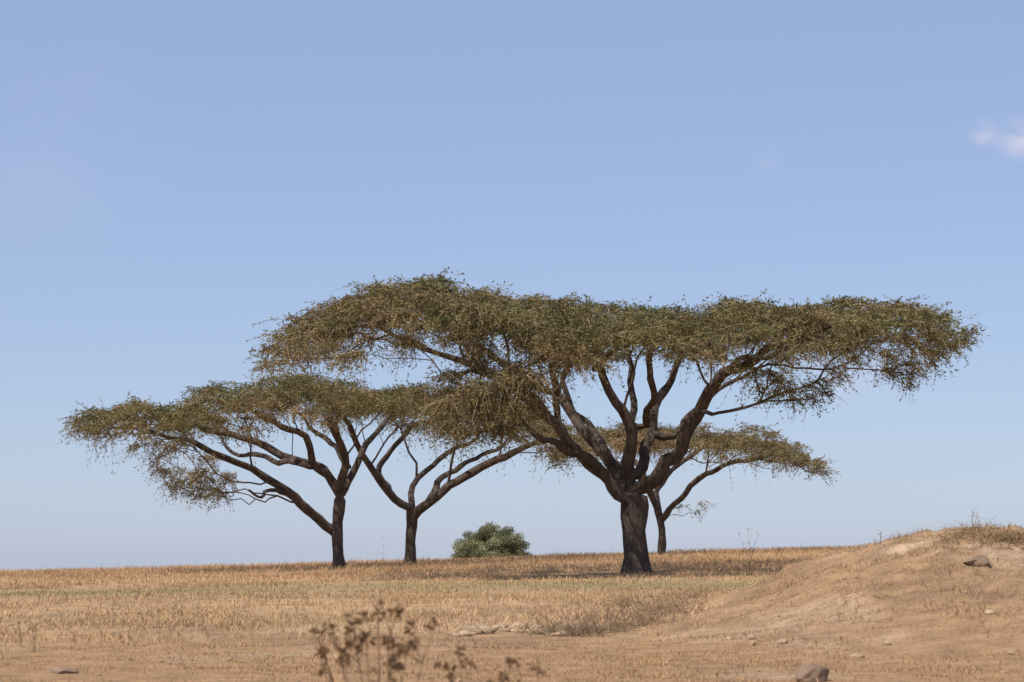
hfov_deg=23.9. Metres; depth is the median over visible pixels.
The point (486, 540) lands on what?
leafy bush
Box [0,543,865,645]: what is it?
dry field grass
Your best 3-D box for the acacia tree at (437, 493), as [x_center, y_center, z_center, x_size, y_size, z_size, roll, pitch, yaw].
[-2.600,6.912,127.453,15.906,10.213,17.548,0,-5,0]
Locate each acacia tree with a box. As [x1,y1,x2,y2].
[51,370,451,568]
[244,267,988,573]
[315,377,616,563]
[535,416,839,554]
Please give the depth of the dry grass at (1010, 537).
52.17 m
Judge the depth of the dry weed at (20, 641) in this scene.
43.52 m
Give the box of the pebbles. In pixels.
[1,538,1006,681]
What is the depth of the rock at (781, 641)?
42.03 m
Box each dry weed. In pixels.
[8,615,31,647]
[28,608,38,651]
[738,528,756,565]
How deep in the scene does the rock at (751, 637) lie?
43.64 m
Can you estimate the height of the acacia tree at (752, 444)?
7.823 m
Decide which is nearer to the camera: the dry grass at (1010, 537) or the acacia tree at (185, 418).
the dry grass at (1010, 537)
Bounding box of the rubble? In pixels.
[446,622,567,636]
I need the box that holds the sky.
[0,0,1023,570]
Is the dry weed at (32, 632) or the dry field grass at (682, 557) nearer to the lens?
the dry weed at (32, 632)
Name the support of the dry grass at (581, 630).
on the ground at (998, 641)
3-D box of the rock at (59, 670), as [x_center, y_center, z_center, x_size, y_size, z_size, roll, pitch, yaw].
[-6.361,4.704,34.343,0.396,0.166,0.399,0,-5,0]
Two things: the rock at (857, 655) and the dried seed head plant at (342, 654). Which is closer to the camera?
the dried seed head plant at (342, 654)
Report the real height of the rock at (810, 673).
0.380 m
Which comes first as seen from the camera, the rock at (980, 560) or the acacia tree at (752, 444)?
the rock at (980, 560)
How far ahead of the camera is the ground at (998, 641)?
46.23 m
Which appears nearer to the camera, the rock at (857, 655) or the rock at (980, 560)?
the rock at (857, 655)
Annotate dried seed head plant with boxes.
[307,597,439,681]
[432,643,476,681]
[485,656,545,681]
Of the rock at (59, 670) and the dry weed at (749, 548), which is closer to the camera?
the rock at (59, 670)
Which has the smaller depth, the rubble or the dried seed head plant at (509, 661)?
the dried seed head plant at (509, 661)
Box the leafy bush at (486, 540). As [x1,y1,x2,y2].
[449,521,533,559]
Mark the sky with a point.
(178, 177)
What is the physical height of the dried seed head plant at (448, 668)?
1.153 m
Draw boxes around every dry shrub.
[139,640,775,673]
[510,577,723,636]
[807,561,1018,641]
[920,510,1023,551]
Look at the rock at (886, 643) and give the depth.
40.57 m
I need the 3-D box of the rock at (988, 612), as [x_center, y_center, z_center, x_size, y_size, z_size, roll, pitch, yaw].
[8.584,4.880,43.426,0.196,0.112,0.220,0,-5,0]
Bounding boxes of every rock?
[49,667,77,673]
[746,634,755,639]
[778,639,788,643]
[795,664,828,681]
[848,654,864,657]
[883,641,891,645]
[963,555,989,566]
[985,610,995,614]
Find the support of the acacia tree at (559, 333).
on the ground at (998, 641)
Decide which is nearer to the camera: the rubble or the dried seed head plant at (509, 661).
the dried seed head plant at (509, 661)
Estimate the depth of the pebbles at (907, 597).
47.24 m
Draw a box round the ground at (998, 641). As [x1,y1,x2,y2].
[0,526,1023,681]
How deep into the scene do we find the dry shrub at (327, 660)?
38.71 m

